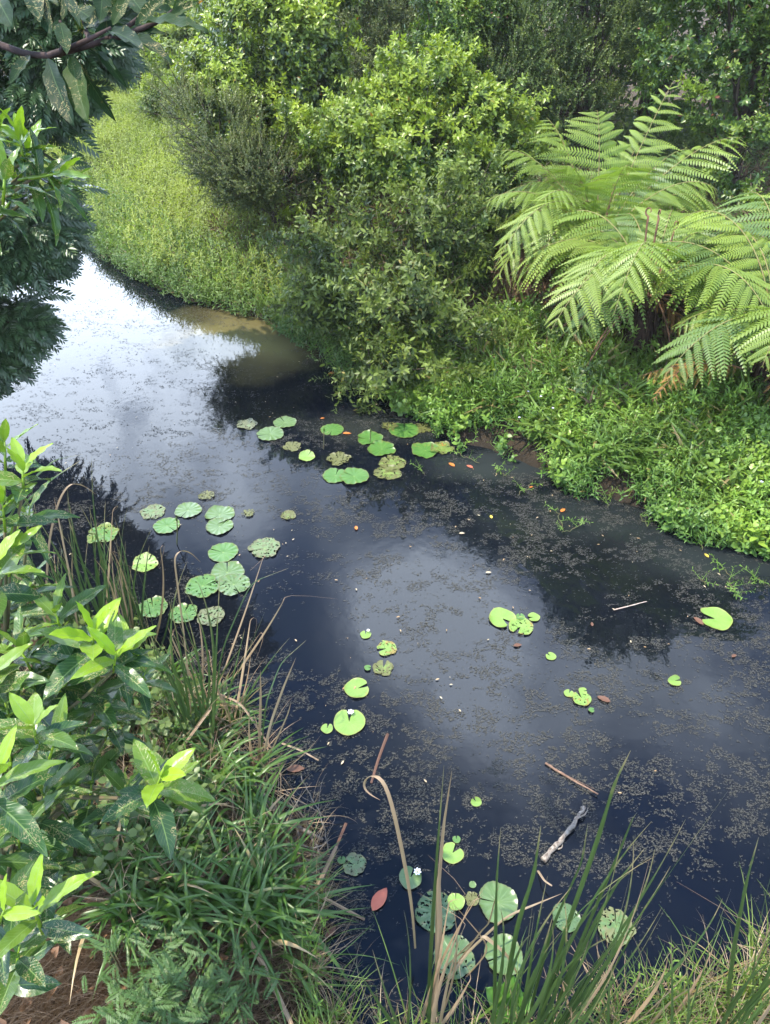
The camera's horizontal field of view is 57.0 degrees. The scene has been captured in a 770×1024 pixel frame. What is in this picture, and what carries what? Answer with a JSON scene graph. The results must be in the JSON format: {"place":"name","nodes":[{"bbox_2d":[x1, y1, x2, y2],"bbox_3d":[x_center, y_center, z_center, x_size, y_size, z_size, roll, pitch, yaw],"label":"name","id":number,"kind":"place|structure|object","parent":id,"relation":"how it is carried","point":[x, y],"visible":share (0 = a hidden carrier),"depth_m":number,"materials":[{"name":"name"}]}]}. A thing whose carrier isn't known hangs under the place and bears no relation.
{"place":"outdoors","nodes":[
{"label":"outdoors","id":0,"kind":"place"},
{"bbox_2d":[0,0,207,126],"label":"overhanging branch","id":1,"kind":"object","parent":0,"point":[74,84],"visible":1,"depth_m":1.51,"materials":[{"name":"green plant"}]},
{"bbox_2d":[0,238,769,1023],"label":"water","id":2,"kind":"structure","parent":0,"point":[318,622],"depth_m":5.45,"materials":[{"name":"liquid"}]},
{"bbox_2d":[2,484,163,646],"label":"reed clump","id":3,"kind":"object","parent":2,"relation":"in","point":[100,597],"visible":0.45,"depth_m":4.88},
{"bbox_2d":[87,522,118,542],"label":"lily pad","id":4,"kind":"object","parent":2,"relation":"on","point":[100,532],"visible":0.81,"depth_m":6.37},
{"bbox_2d":[132,552,157,571],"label":"lily pad","id":5,"kind":"object","parent":2,"relation":"on","point":[142,564],"visible":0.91,"depth_m":6.04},
{"bbox_2d":[136,595,167,616],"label":"lily pad","id":6,"kind":"object","parent":2,"relation":"on","point":[156,599],"visible":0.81,"depth_m":5.63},
{"bbox_2d":[153,517,179,533],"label":"lily pad","id":7,"kind":"object","parent":2,"relation":"on","point":[163,525],"visible":0.99,"depth_m":6.46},
{"bbox_2d":[168,603,197,622],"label":"lily pad","id":8,"kind":"object","parent":2,"relation":"on","point":[185,611],"visible":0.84,"depth_m":5.58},
{"bbox_2d":[174,502,201,517],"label":"lily pad","id":9,"kind":"object","parent":2,"relation":"on","point":[188,509],"visible":1,"depth_m":6.66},
{"bbox_2d":[184,574,217,597],"bbox_3d":[-1.490,0.603,5.811,0.281,0.016,0.284,0,37,0],"label":"lily pad","id":10,"kind":"object","parent":2,"relation":"on","point":[194,587],"visible":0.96,"depth_m":5.81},
{"bbox_2d":[138,551,282,746],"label":"reed clump","id":11,"kind":"object","parent":2,"relation":"in","point":[179,689],"visible":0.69,"depth_m":4.15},
{"bbox_2d":[197,606,224,626],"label":"lily pad","id":12,"kind":"object","parent":2,"relation":"on","point":[202,612],"visible":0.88,"depth_m":5.55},
{"bbox_2d":[204,505,234,522],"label":"lily pad","id":13,"kind":"object","parent":2,"relation":"on","point":[224,512],"visible":1,"depth_m":6.63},
{"bbox_2d":[206,518,233,534],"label":"lily pad","id":14,"kind":"object","parent":2,"relation":"on","point":[214,526],"visible":1,"depth_m":6.46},
{"bbox_2d":[208,542,238,561],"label":"lily pad","id":15,"kind":"object","parent":2,"relation":"on","point":[228,552],"visible":1,"depth_m":6.17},
{"bbox_2d":[210,561,244,582],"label":"lily pad","id":16,"kind":"object","parent":2,"relation":"on","point":[219,570],"visible":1,"depth_m":5.99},
{"bbox_2d":[217,573,250,595],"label":"lily pad","id":17,"kind":"object","parent":2,"relation":"on","point":[238,582],"visible":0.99,"depth_m":5.82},
{"bbox_2d":[46,169,453,406],"bbox_3d":[-3.169,-4.205,11.474,1.882,0.979,12.124,-28,45,-32],"label":"creeping water weed","id":18,"kind":"object","parent":2,"relation":"on","point":[103,243],"visible":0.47,"depth_m":10.84,"materials":[{"name":"green plant"}]},
{"bbox_2d":[247,537,279,557],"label":"lily pad","id":19,"kind":"object","parent":2,"relation":"on","point":[264,545],"visible":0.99,"depth_m":6.22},
{"bbox_2d":[256,426,283,440],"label":"lily pad","id":20,"kind":"object","parent":2,"relation":"on","point":[270,433],"visible":1,"depth_m":7.76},
{"bbox_2d":[334,710,364,735],"bbox_3d":[-0.238,1.410,4.751,0.212,0.014,0.209,0,37,0],"label":"lily pad","id":21,"kind":"object","parent":2,"relation":"on","point":[344,725],"visible":1,"depth_m":4.75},
{"bbox_2d":[340,467,368,483],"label":"lily pad","id":22,"kind":"object","parent":2,"relation":"on","point":[357,475],"visible":1,"depth_m":7.09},
{"bbox_2d":[343,852,366,875],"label":"lily pad","id":23,"kind":"object","parent":2,"relation":"on","point":[355,868],"visible":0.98,"depth_m":4.00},
{"bbox_2d":[344,677,368,697],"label":"lily pad","id":24,"kind":"object","parent":2,"relation":"on","point":[351,691],"visible":1,"depth_m":4.98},
{"bbox_2d":[367,440,395,455],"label":"lily pad","id":25,"kind":"object","parent":2,"relation":"on","point":[379,447],"visible":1,"depth_m":7.51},
{"bbox_2d":[1,245,769,1023],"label":"floating pond weed","id":26,"kind":"object","parent":2,"relation":"on","point":[509,749],"visible":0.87,"depth_m":4.94,"materials":[{"name":"plant"}]},
{"bbox_2d":[389,423,418,437],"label":"lily pad","id":27,"kind":"object","parent":2,"relation":"on","point":[407,430],"visible":1,"depth_m":7.82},
{"bbox_2d":[399,866,421,888],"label":"lily pad","id":28,"kind":"object","parent":2,"relation":"on","point":[415,880],"visible":0.76,"depth_m":3.93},
{"bbox_2d":[411,442,440,458],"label":"lily pad","id":29,"kind":"object","parent":2,"relation":"on","point":[422,450],"visible":1,"depth_m":7.50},
{"bbox_2d":[415,891,455,932],"bbox_3d":[0.269,2.135,3.787,0.218,0.023,0.217,0,37,0],"label":"lily pad","id":30,"kind":"object","parent":2,"relation":"on","point":[450,920],"visible":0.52,"depth_m":3.79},
{"bbox_2d":[443,842,463,863],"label":"lily pad","id":31,"kind":"object","parent":2,"relation":"on","point":[450,856],"visible":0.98,"depth_m":4.04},
{"bbox_2d":[433,934,474,979],"bbox_3d":[0.353,2.263,3.617,0.211,0.015,0.210,0,37,0],"label":"lily pad","id":32,"kind":"object","parent":2,"relation":"on","point":[463,944],"visible":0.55,"depth_m":3.62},
{"bbox_2d":[479,881,517,922],"bbox_3d":[0.612,2.103,3.831,0.213,0.021,0.218,0,37,0],"label":"lily pad","id":33,"kind":"object","parent":2,"relation":"on","point":[507,901],"visible":0.88,"depth_m":3.84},
{"bbox_2d":[489,607,515,626],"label":"lily pad","id":34,"kind":"object","parent":2,"relation":"on","point":[497,615],"visible":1,"depth_m":5.54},
{"bbox_2d":[484,933,522,975],"bbox_3d":[0.605,2.257,3.626,0.196,0.020,0.197,0,37,0],"label":"lily pad","id":35,"kind":"object","parent":2,"relation":"on","point":[490,946],"visible":0.47,"depth_m":3.63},
{"bbox_2d":[486,975,531,1023],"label":"lily pad","id":36,"kind":"object","parent":2,"relation":"on","point":[489,992],"visible":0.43,"depth_m":3.41,"materials":[{"name":"green plant"}]},
{"bbox_2d":[509,616,533,634],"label":"lily pad","id":37,"kind":"object","parent":2,"relation":"on","point":[525,630],"visible":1,"depth_m":5.46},
{"bbox_2d":[540,806,587,862],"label":"fallen branch","id":38,"kind":"object","parent":2,"relation":"on","point":[545,857],"visible":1,"depth_m":4.09,"materials":[{"name":"wood"}]},
{"bbox_2d":[552,902,580,932],"bbox_3d":[0.965,2.155,3.772,0.151,0.014,0.151,0,37,0],"label":"lily pad","id":39,"kind":"object","parent":2,"relation":"on","point":[562,920],"visible":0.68,"depth_m":3.77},
{"bbox_2d":[598,906,635,945],"bbox_3d":[1.205,2.179,3.731,0.189,0.012,0.187,-23,42,-27],"label":"lily pad","id":40,"kind":"object","parent":2,"relation":"on","point":[608,929],"visible":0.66,"depth_m":3.74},
{"bbox_2d":[700,607,732,629],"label":"lily pad","id":41,"kind":"object","parent":2,"relation":"on","point":[722,620],"visible":1,"depth_m":5.52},
{"bbox_2d":[0,0,769,1023],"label":"ground","id":42,"kind":"structure","parent":0,"point":[518,444],"depth_m":7.20,"materials":[{"name":"soil"}]},
{"bbox_2d":[0,106,94,255],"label":"broadleaf shrub","id":43,"kind":"object","parent":42,"relation":"on","point":[32,170],"visible":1,"depth_m":1.97,"materials":[{"name":"green plant"}]},
{"bbox_2d":[0,0,151,400],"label":"feathery tree","id":44,"kind":"object","parent":42,"relation":"on","point":[31,329],"visible":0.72,"depth_m":6.46,"materials":[{"name":"green plant"}]},
{"bbox_2d":[0,418,215,1014],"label":"broadleaf shrub","id":45,"kind":"object","parent":42,"relation":"on","point":[70,666],"visible":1,"depth_m":2.15,"materials":[{"name":"green plant"}]},
{"bbox_2d":[0,574,221,901],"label":"shaded undergrowth","id":46,"kind":"object","parent":42,"relation":"on","point":[98,864],"visible":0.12,"depth_m":3.88,"materials":[{"name":"green plant"}]},
{"bbox_2d":[57,510,171,648],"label":"reed clump","id":47,"kind":"object","parent":42,"relation":"on","point":[140,617],"visible":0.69,"depth_m":5.03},
{"bbox_2d":[79,925,150,983],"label":"feathery weed","id":48,"kind":"object","parent":42,"relation":"on","point":[107,947],"visible":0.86,"depth_m":3.18,"materials":[{"name":"green plant"}]},
{"bbox_2d":[72,962,167,1023],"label":"feathery weed","id":49,"kind":"object","parent":42,"relation":"on","point":[104,1011],"visible":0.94,"depth_m":3.00,"materials":[{"name":"green plant"}]},
{"bbox_2d":[65,819,217,997],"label":"grass tussock","id":50,"kind":"object","parent":42,"relation":"on","point":[123,915],"depth_m":3.41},
{"bbox_2d":[62,816,222,1004],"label":"grass tussock","id":51,"kind":"object","parent":42,"relation":"on","point":[125,860],"depth_m":3.53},
{"bbox_2d":[6,79,292,314],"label":"meadow herbs","id":52,"kind":"object","parent":42,"relation":"on","point":[143,129],"visible":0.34,"depth_m":13.19,"materials":[{"name":"green plant"}]},
{"bbox_2d":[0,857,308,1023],"bbox_3d":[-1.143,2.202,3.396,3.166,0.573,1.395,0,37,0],"label":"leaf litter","id":53,"kind":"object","parent":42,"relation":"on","point":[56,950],"visible":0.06,"depth_m":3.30,"materials":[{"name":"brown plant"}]},
{"bbox_2d":[105,945,218,1023],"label":"feathery weed","id":54,"kind":"object","parent":42,"relation":"on","point":[167,1006],"visible":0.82,"depth_m":3.08,"materials":[{"name":"green plant"}]},
{"bbox_2d":[72,804,252,987],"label":"grass tussock","id":55,"kind":"object","parent":42,"relation":"on","point":[172,896],"depth_m":3.50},
{"bbox_2d":[125,911,205,1005],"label":"feathery weed","id":56,"kind":"object","parent":42,"relation":"on","point":[170,946],"visible":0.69,"depth_m":3.24,"materials":[{"name":"green plant"}]},
{"bbox_2d":[93,770,250,884],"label":"grass tussock","id":57,"kind":"object","parent":42,"relation":"on","point":[141,821],"depth_m":3.81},
{"bbox_2d":[133,688,223,761],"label":"grass tussock","id":58,"kind":"object","parent":42,"relation":"on","point":[165,737],"depth_m":4.30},
{"bbox_2d":[0,786,361,1023],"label":"straw litter","id":59,"kind":"object","parent":42,"relation":"on","point":[59,997],"visible":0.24,"depth_m":3.31,"materials":[{"name":"plant"}]},
{"bbox_2d":[94,831,283,1023],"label":"grass tussock","id":60,"kind":"object","parent":42,"relation":"on","point":[189,904],"depth_m":3.46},
{"bbox_2d":[128,0,259,122],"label":"pale bush","id":61,"kind":"object","parent":42,"relation":"on","point":[173,41],"visible":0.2,"depth_m":16.98,"materials":[{"name":"green plant"}]},
{"bbox_2d":[132,762,266,897],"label":"grass tussock","id":62,"kind":"object","parent":42,"relation":"on","point":[206,811],"depth_m":3.77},
{"bbox_2d":[165,974,255,1023],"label":"feathery weed","id":63,"kind":"object","parent":42,"relation":"on","point":[196,1015],"visible":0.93,"depth_m":3.11,"materials":[{"name":"green plant"}]},
{"bbox_2d":[163,745,276,812],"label":"grass tussock","id":64,"kind":"object","parent":42,"relation":"on","point":[224,775],"depth_m":4.11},
{"bbox_2d":[151,689,293,814],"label":"grass tussock","id":65,"kind":"object","parent":42,"relation":"on","point":[199,734],"depth_m":4.32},
{"bbox_2d":[132,45,325,233],"bbox_3d":[-2.400,-5.382,10.645,3.448,2.674,2.096,26,44,30],"label":"leaf bush","id":66,"kind":"object","parent":42,"relation":"on","point":[218,174],"visible":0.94,"depth_m":10.17,"materials":[{"name":"green plant"}]},
{"bbox_2d":[178,614,285,751],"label":"reed clump","id":67,"kind":"object","parent":42,"relation":"on","point":[239,690],"visible":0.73,"depth_m":4.58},
{"bbox_2d":[193,674,273,747],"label":"grass tussock","id":68,"kind":"object","parent":42,"relation":"on","point":[219,715],"depth_m":4.68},
{"bbox_2d":[192,931,279,1023],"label":"feathery weed","id":69,"kind":"object","parent":42,"relation":"on","point":[223,972],"visible":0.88,"depth_m":3.23,"materials":[{"name":"green plant"}]},
{"bbox_2d":[137,801,340,978],"bbox_3d":[-0.695,1.890,3.679,0.902,0.367,1.020,14,39,17],"label":"grass tussock","id":70,"kind":"object","parent":42,"relation":"on","point":[260,841],"depth_m":3.72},
{"bbox_2d":[150,807,332,997],"bbox_3d":[-0.812,1.931,3.617,1.016,0.429,1.093,-11,38,-15],"label":"grass tussock","id":71,"kind":"object","parent":42,"relation":"on","point":[239,894],"depth_m":3.57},
{"bbox_2d":[164,556,332,702],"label":"reed clump","id":72,"kind":"object","parent":42,"relation":"on","point":[226,664],"visible":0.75,"depth_m":4.62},
{"bbox_2d":[196,642,303,775],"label":"reed clump","id":73,"kind":"object","parent":42,"relation":"on","point":[260,741],"visible":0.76,"depth_m":4.26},
{"bbox_2d":[180,729,322,873],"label":"grass tussock","id":74,"kind":"object","parent":42,"relation":"on","point":[252,778],"depth_m":4.17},
{"bbox_2d":[147,0,368,232],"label":"broadleaf bush","id":75,"kind":"object","parent":42,"relation":"on","point":[303,54],"visible":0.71,"depth_m":10.33,"materials":[{"name":"green plant"}]},
{"bbox_2d":[160,821,358,1014],"bbox_3d":[-0.709,2.030,3.526,1.124,0.442,0.854,-16,40,-20],"label":"grass tussock","id":76,"kind":"object","parent":42,"relation":"on","point":[258,890],"depth_m":3.54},
{"bbox_2d":[198,752,332,888],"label":"grass tussock","id":77,"kind":"object","parent":42,"relation":"on","point":[253,810],"depth_m":3.95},
{"bbox_2d":[192,869,369,1023],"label":"grass tussock","id":78,"kind":"object","parent":42,"relation":"on","point":[284,942],"depth_m":3.47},
{"bbox_2d":[187,0,383,100],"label":"background tree","id":79,"kind":"object","parent":42,"relation":"on","point":[203,36],"depth_m":16.23,"materials":[{"name":"green plant"}]},
{"bbox_2d":[251,783,328,890],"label":"fallen branch","id":80,"kind":"object","parent":42,"relation":"on","point":[303,831],"visible":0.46,"depth_m":4.09,"materials":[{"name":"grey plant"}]},
{"bbox_2d":[213,812,370,1004],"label":"grass tussock","id":81,"kind":"object","parent":42,"relation":"on","point":[297,883],"depth_m":3.69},
{"bbox_2d":[313,0,435,100],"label":"grey green tree","id":82,"kind":"object","parent":42,"relation":"on","point":[381,36],"visible":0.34,"depth_m":12.58,"materials":[{"name":"green plant"}]},
{"bbox_2d":[246,137,523,414],"bbox_3d":[-0.068,-2.630,8.203,3.216,2.835,3.242,0,37,0],"label":"overhanging shrub","id":83,"kind":"object","parent":42,"relation":"on","point":[421,269],"visible":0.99,"depth_m":8.04,"materials":[{"name":"green plant"}]},
{"bbox_2d":[20,625,769,1023],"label":"dead grass","id":84,"kind":"structure","parent":42,"relation":"on","point":[318,967],"depth_m":3.62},
{"bbox_2d":[295,27,573,232],"bbox_3d":[0.661,-4.896,9.675,3.897,2.802,2.285,0,37,0],"label":"broadleaf bush","id":85,"kind":"object","parent":42,"relation":"on","point":[382,118],"visible":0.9,"depth_m":9.18,"materials":[{"name":"green plant"}]},
{"bbox_2d":[343,769,559,1023],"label":"reed clump","id":86,"kind":"object","parent":42,"relation":"on","point":[434,985],"visible":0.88,"depth_m":2.94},
{"bbox_2d":[395,0,522,116],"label":"vine covered tree","id":87,"kind":"object","parent":42,"relation":"on","point":[470,14],"visible":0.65,"depth_m":11.30,"materials":[{"name":"green plant"}]},
{"bbox_2d":[385,135,564,303],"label":"broadleaf bush","id":88,"kind":"object","parent":42,"relation":"on","point":[484,227],"visible":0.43,"depth_m":8.90,"materials":[{"name":"green plant"}]},
{"bbox_2d":[184,153,769,422],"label":"dry leaf litter","id":89,"kind":"object","parent":42,"relation":"on","point":[504,280],"visible":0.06,"depth_m":9.51,"materials":[{"name":"plant"}]},
{"bbox_2d":[197,103,769,402],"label":"undergrowth","id":90,"kind":"object","parent":42,"relation":"on","point":[579,382],"visible":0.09,"depth_m":11.37,"materials":[{"name":"green plant"}]},
{"bbox_2d":[348,0,637,137],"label":"background tree","id":91,"kind":"object","parent":42,"relation":"on","point":[546,20],"depth_m":14.87,"materials":[{"name":"green plant"}]},
{"bbox_2d":[242,810,769,1023],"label":"bank grass","id":92,"kind":"structure","parent":42,"relation":"on","point":[633,1010],"depth_m":3.33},
{"bbox_2d":[489,827,553,1023],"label":"reed clump","id":93,"kind":"object","parent":42,"relation":"on","point":[508,976],"visible":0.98,"depth_m":2.86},
{"bbox_2d":[291,916,769,1023],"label":"trailing herbs","id":94,"kind":"object","parent":42,"relation":"on","point":[342,1008],"visible":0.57,"depth_m":3.42,"materials":[{"name":"green plant"}]},
{"bbox_2d":[410,0,680,171],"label":"fine leaf tree","id":95,"kind":"object","parent":42,"relation":"on","point":[577,54],"visible":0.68,"depth_m":11.81,"materials":[{"name":"green plant"}]},
{"bbox_2d":[370,281,769,521],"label":"bank grass","id":96,"kind":"structure","parent":42,"relation":"on","point":[545,419],"depth_m":7.10,"materials":[{"name":"plant"}]},
{"bbox_2d":[385,297,769,556],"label":"round leaved herbs","id":97,"kind":"object","parent":42,"relation":"on","point":[397,407],"visible":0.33,"depth_m":6.83,"materials":[{"name":"green plant"}]},
{"bbox_2d":[385,295,769,561],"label":"lance leaved herbs","id":98,"kind":"object","parent":42,"relation":"on","point":[439,413],"visible":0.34,"depth_m":7.13,"materials":[{"name":"green plant"}]},
{"bbox_2d":[387,298,769,552],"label":"narrow leaved herbs","id":99,"kind":"object","parent":42,"relation":"on","point":[698,509],"visible":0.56,"depth_m":6.77,"materials":[{"name":"green plant"}]},
{"bbox_2d":[558,325,636,376],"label":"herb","id":100,"kind":"object","parent":42,"relation":"on","point":[603,351],"depth_m":7.48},
{"bbox_2d":[473,898,722,1023],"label":"reed clump","id":101,"kind":"object","parent":42,"relation":"on","point":[676,966],"visible":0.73,"depth_m":3.16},
{"bbox_2d":[500,750,722,1023],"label":"reed clump","id":102,"kind":"object","parent":42,"relation":"on","point":[578,996],"visible":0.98,"depth_m":2.76,"materials":[{"name":"plant"}]},
{"bbox_2d":[484,84,747,319],"bbox_3d":[2.617,-3.328,8.145,3.050,2.548,2.591,0,37,0],"label":"tree fern","id":103,"kind":"object","parent":42,"relation":"on","point":[585,197],"visible":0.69,"depth_m":7.99,"materials":[{"name":"plant"}]},
{"bbox_2d":[577,299,678,353],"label":"leafy herb","id":104,"kind":"object","parent":42,"relation":"on","point":[655,344],"visible":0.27,"depth_m":7.47,"materials":[{"name":"green plant"}]},
{"bbox_2d":[509,206,769,366],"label":"tree fern","id":105,"kind":"object","parent":42,"relation":"on","point":[643,316],"visible":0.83,"depth_m":6.85,"materials":[{"name":"plant"}]},
{"bbox_2d":[523,0,769,155],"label":"background tree","id":106,"kind":"object","parent":42,"relation":"on","point":[724,107],"visible":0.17,"depth_m":14.34,"materials":[{"name":"green plant"}]},
{"bbox_2d":[607,919,722,1023],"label":"reed clump","id":107,"kind":"object","parent":42,"relation":"on","point":[640,1010],"visible":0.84,"depth_m":3.08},
{"bbox_2d":[637,356,710,403],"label":"leafy herb","id":108,"kind":"object","parent":42,"relation":"on","point":[653,390],"visible":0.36,"depth_m":6.96,"materials":[{"name":"green plant"}]},
{"bbox_2d":[628,0,769,211],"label":"glossy leaf tree","id":109,"kind":"object","parent":42,"relation":"on","point":[747,45],"visible":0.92,"depth_m":10.06,"materials":[{"name":"green plant"}]},
{"bbox_2d":[630,192,769,403],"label":"tree fern","id":110,"kind":"object","parent":42,"relation":"on","point":[761,360],"visible":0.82,"depth_m":6.51,"materials":[{"name":"plant"}]},
{"bbox_2d":[658,350,765,431],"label":"leafy herb","id":111,"kind":"object","parent":42,"relation":"on","point":[688,410],"visible":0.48,"depth_m":6.73,"materials":[{"name":"green plant"}]},
{"bbox_2d":[642,361,742,387],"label":"dead fern frond","id":112,"kind":"object","parent":111,"relation":"on","point":[728,370],"visible":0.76,"depth_m":6.59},
{"bbox_2d":[670,837,769,1023],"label":"reed clump","id":113,"kind":"object","parent":42,"relation":"on","point":[752,1002],"visible":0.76,"depth_m":2.91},
{"bbox_2d":[682,388,760,461],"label":"leafy herb","id":114,"kind":"object","parent":42,"relation":"on","point":[739,427],"visible":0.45,"depth_m":6.58,"materials":[{"name":"green plant"}]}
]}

